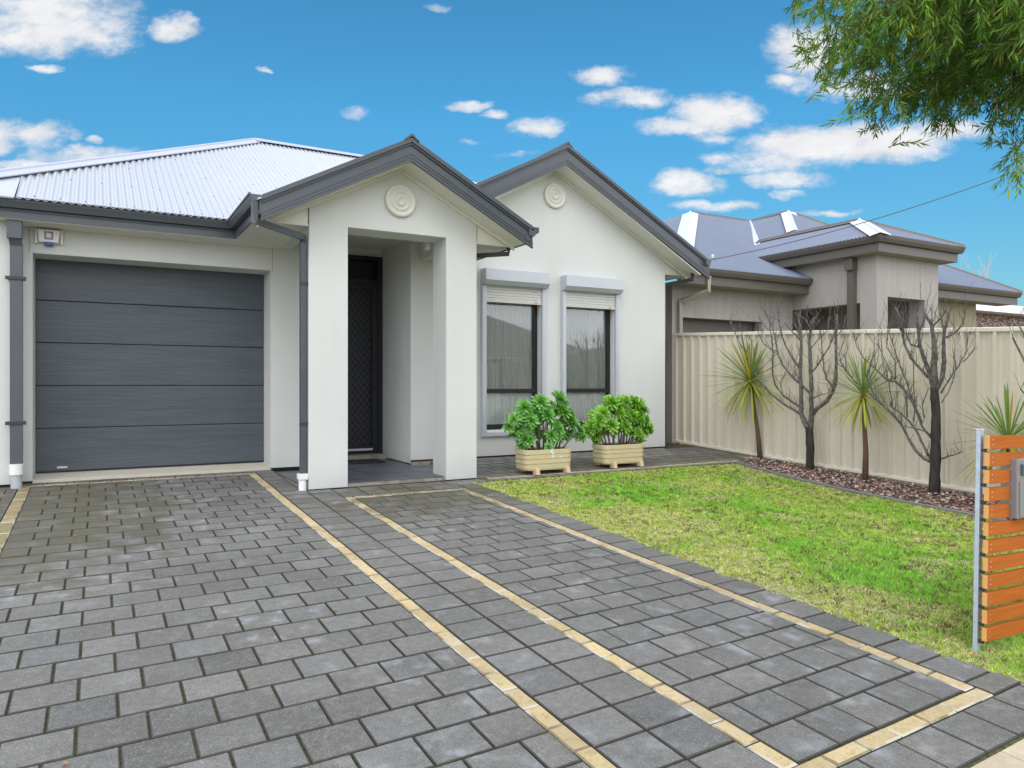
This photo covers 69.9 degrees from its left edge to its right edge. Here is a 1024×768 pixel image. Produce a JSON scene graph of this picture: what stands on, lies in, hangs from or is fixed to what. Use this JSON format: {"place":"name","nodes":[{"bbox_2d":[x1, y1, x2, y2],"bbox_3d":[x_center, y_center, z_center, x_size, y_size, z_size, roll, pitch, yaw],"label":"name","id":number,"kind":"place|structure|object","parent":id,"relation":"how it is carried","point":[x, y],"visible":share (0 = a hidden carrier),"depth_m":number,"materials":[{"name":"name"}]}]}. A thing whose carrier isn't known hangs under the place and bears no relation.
{"place":"outdoors","nodes":[
{"label":"outdoors","id":0,"kind":"place"},
{"bbox_2d":[0,133,711,490],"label":"house","id":1,"kind":"structure","parent":0,"point":[318,317],"depth_m":8.87,"materials":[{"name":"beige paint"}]},
{"bbox_2d":[35,228,62,245],"bbox_3d":[-4.962,-1.567,7.852,0.253,0.175,0.083,0,0,-30],"label":"alarm box","id":2,"kind":"object","parent":1,"relation":"attached to","point":[46,237],"visible":1,"depth_m":7.83,"materials":[{"name":"white plastic"}]},
{"bbox_2d":[36,259,263,472],"bbox_3d":[-4.271,-0.217,8.820,2.460,2.428,0.100,0,0,-30],"label":"garage door","id":3,"kind":"structure","parent":1,"relation":"in","point":[137,366],"depth_m":8.72,"materials":[{"name":"grey metal"}]},
{"bbox_2d":[348,254,382,453],"bbox_3d":[-2.492,-0.424,10.506,1.278,2.873,0.140,0,0,-30],"label":"front door","id":4,"kind":"structure","parent":1,"relation":"in","point":[365,273],"depth_m":10.71,"materials":[{"name":"black metal"}]},
{"bbox_2d":[348,458,385,464],"bbox_3d":[-2.206,1.072,10.065,0.840,0.018,0.450,0,0,-30],"label":"doormat","id":5,"kind":"object","parent":1,"relation":"on","point":[362,461],"visible":0.51,"depth_m":10.05,"materials":[{"name":"grey"}]},
{"bbox_2d":[424,242,430,250],"bbox_3d":[-1.033,-1.725,8.936,0.060,0.180,0.090,0,0,-30],"label":"porch light","id":6,"kind":"object","parent":1,"relation":"attached to","point":[427,246],"visible":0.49,"depth_m":8.90,"materials":[{"name":"beige paint"}]},
{"bbox_2d":[481,267,549,436],"bbox_3d":[0.016,-0.441,10.586,1.062,2.361,0.337,0,0,-30],"label":"window","id":7,"kind":"structure","parent":1,"relation":"in","point":[510,299],"depth_m":10.66,"materials":[{"name":"black"}]},
{"bbox_2d":[561,275,623,432],"bbox_3d":[1.189,-0.441,11.251,1.066,2.361,0.339,0,0,-30],"label":"window","id":8,"kind":"structure","parent":1,"relation":"in","point":[586,305],"depth_m":11.35,"materials":[{"name":"black"}]},
{"bbox_2d":[8,445,974,494],"bbox_3d":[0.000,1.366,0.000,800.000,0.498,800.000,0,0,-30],"label":"ground","id":9,"kind":"structure","parent":0,"point":[272,469],"depth_m":10.12,"materials":[{"name":"grey concrete"}]},
{"bbox_2d":[673,326,1023,494],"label":"boundary fence","id":10,"kind":"object","parent":9,"relation":"on","point":[990,364],"visible":0.69,"depth_m":9.83,"materials":[{"name":"beige metal"}]},
{"bbox_2d":[739,455,1011,518],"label":"gravel","id":11,"kind":"structure","parent":9,"relation":"on","point":[890,484],"depth_m":8.84,"materials":[{"name":"gravel"}]},
{"bbox_2d":[702,337,784,458],"bbox_3d":[3.620,0.215,11.137,1.581,1.928,1.604,0,0,5],"label":"cordyline","id":12,"kind":"object","parent":11,"relation":"on","point":[751,387],"visible":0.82,"depth_m":11.07,"materials":[{"name":"green plant"}]},
{"bbox_2d":[729,285,849,470],"bbox_3d":[3.849,-0.128,10.468,0.656,2.647,2.058,0,0,-30],"label":"bare tree","id":13,"kind":"object","parent":11,"relation":"on","point":[808,425],"visible":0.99,"depth_m":10.17,"materials":[{"name":"brown plant"}]},
{"bbox_2d":[812,348,922,481],"bbox_3d":[4.417,0.390,9.319,1.285,1.757,1.335,0,0,-30],"label":"cordyline","id":14,"kind":"object","parent":11,"relation":"on","point":[863,398],"visible":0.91,"depth_m":9.26,"materials":[{"name":"green plant"}]},
{"bbox_2d":[736,461,1007,520],"bbox_3d":[4.440,1.295,7.757,0.372,0.359,6.119,0,0,-26],"label":"garden edging","id":15,"kind":"object","parent":11,"relation":"on","point":[856,491],"visible":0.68,"depth_m":8.34,"materials":[{"name":"grey concrete"}]},
{"bbox_2d":[836,282,976,495],"bbox_3d":[4.617,0.035,8.769,0.643,2.481,1.917,0,0,-30],"label":"bare tree","id":16,"kind":"object","parent":11,"relation":"on","point":[934,455],"visible":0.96,"depth_m":8.46,"materials":[{"name":"brown plant"}]},
{"bbox_2d":[948,383,1023,486],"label":"cordyline","id":17,"kind":"object","parent":11,"relation":"on","point":[1008,427],"visible":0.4,"depth_m":7.76,"materials":[{"name":"green plant"}]},
{"bbox_2d":[1005,307,1023,393],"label":"bare tree","id":18,"kind":"object","parent":11,"relation":"on","point":[1018,349],"visible":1,"depth_m":7.55,"materials":[{"name":"grey plant"}]},
{"bbox_2d":[950,252,995,278],"bbox_3d":[17.905,-1.981,28.800,1.616,6.342,2.632,0,0,-15],"label":"bare tree","id":19,"kind":"object","parent":9,"relation":"on","point":[988,267],"visible":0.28,"depth_m":28.51,"materials":[{"name":"grey plant"}]},
{"bbox_2d":[976,304,1023,326],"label":"house","id":20,"kind":"structure","parent":9,"relation":"on","point":[991,316],"depth_m":22.87,"materials":[{"name":"red brick"}]},
{"bbox_2d":[0,443,1023,767],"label":"driveway","id":21,"kind":"structure","parent":0,"point":[636,655],"depth_m":3.72,"materials":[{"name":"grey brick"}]},
{"bbox_2d":[515,447,570,474],"bbox_3d":[0.397,0.969,9.304,0.697,0.306,0.428,0,0,-30],"label":"planter box","id":22,"kind":"object","parent":21,"relation":"on","point":[536,461],"visible":0.98,"depth_m":9.14,"materials":[{"name":"beige wood"}]},
{"bbox_2d":[501,390,587,449],"bbox_3d":[0.449,0.509,9.352,1.277,0.873,0.397,0,0,-30],"label":"succulent shrub","id":23,"kind":"object","parent":22,"relation":"in","point":[525,420],"visible":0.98,"depth_m":9.24,"materials":[{"name":"green plant"}]},
{"bbox_2d":[592,442,643,467],"bbox_3d":[1.449,0.967,10.003,0.697,0.304,0.428,0,0,-30],"label":"planter box","id":24,"kind":"object","parent":21,"relation":"on","point":[612,456],"visible":0.98,"depth_m":9.84,"materials":[{"name":"beige wood"}]},
{"bbox_2d":[582,394,654,444],"bbox_3d":[1.459,0.500,10.053,1.244,0.733,0.438,0,0,-30],"label":"succulent shrub","id":25,"kind":"object","parent":24,"relation":"in","point":[599,424],"visible":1,"depth_m":9.95,"materials":[{"name":"green plant"}]},
{"bbox_2d":[0,0,1023,305],"label":"sky","id":26,"kind":"structure","parent":0,"point":[686,106],"materials":[{"name":"blue"}]},
{"bbox_2d":[472,463,1023,684],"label":"lawn","id":27,"kind":"structure","parent":0,"point":[809,599],"depth_m":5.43,"materials":[{"name":"green plant"}]},
{"bbox_2d":[782,0,1023,201],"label":"weeping tree","id":28,"kind":"object","parent":27,"relation":"on","point":[992,57],"visible":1,"depth_m":4.96,"materials":[{"name":"green plant"}]},
{"bbox_2d":[972,429,1023,652],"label":"slat screen","id":29,"kind":"object","parent":27,"relation":"on","point":[1001,595],"visible":0.98,"depth_m":3.84,"materials":[{"name":"wood"}]},
{"bbox_2d":[1000,457,1023,518],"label":"letterbox","id":30,"kind":"object","parent":29,"relation":"attached to","point":[1016,486],"visible":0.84,"depth_m":3.88,"materials":[{"name":"silver metal"}]},
{"bbox_2d":[1020,481,1023,516],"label":"door","id":31,"kind":"structure","parent":30,"relation":"in","point":[1021,482],"depth_m":3.88,"materials":[{"name":"silver metal"}]},
{"bbox_2d":[663,210,1022,445],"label":"house","id":32,"kind":"structure","parent":0,"point":[862,270],"depth_m":13.81,"materials":[{"name":"beige paint"}]},
{"bbox_2d":[683,319,752,445],"bbox_3d":[3.822,-0.040,13.818,2.030,2.350,0.040,0,0,-30],"label":"garage door","id":33,"kind":"structure","parent":32,"relation":"in","point":[689,325],"depth_m":13.76,"materials":[{"name":"grey metal"}]},
{"bbox_2d":[971,739,1023,767],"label":"footpath","id":34,"kind":"structure","parent":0,"point":[1011,756],"depth_m":2.78,"materials":[{"name":"beige concrete"}]},
{"bbox_3d":[3.292,-2.090,12.024,0.060,0.070,0.058,0,0,-30],"label":"insulator","id":35,"kind":"object","parent":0,"visible":0},
{"bbox_2d":[713,168,1023,259],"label":"service wire","id":36,"kind":"object","parent":35,"relation":"attached to","point":[866,221],"visible":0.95,"depth_m":11.29,"materials":[{"name":"grey"}]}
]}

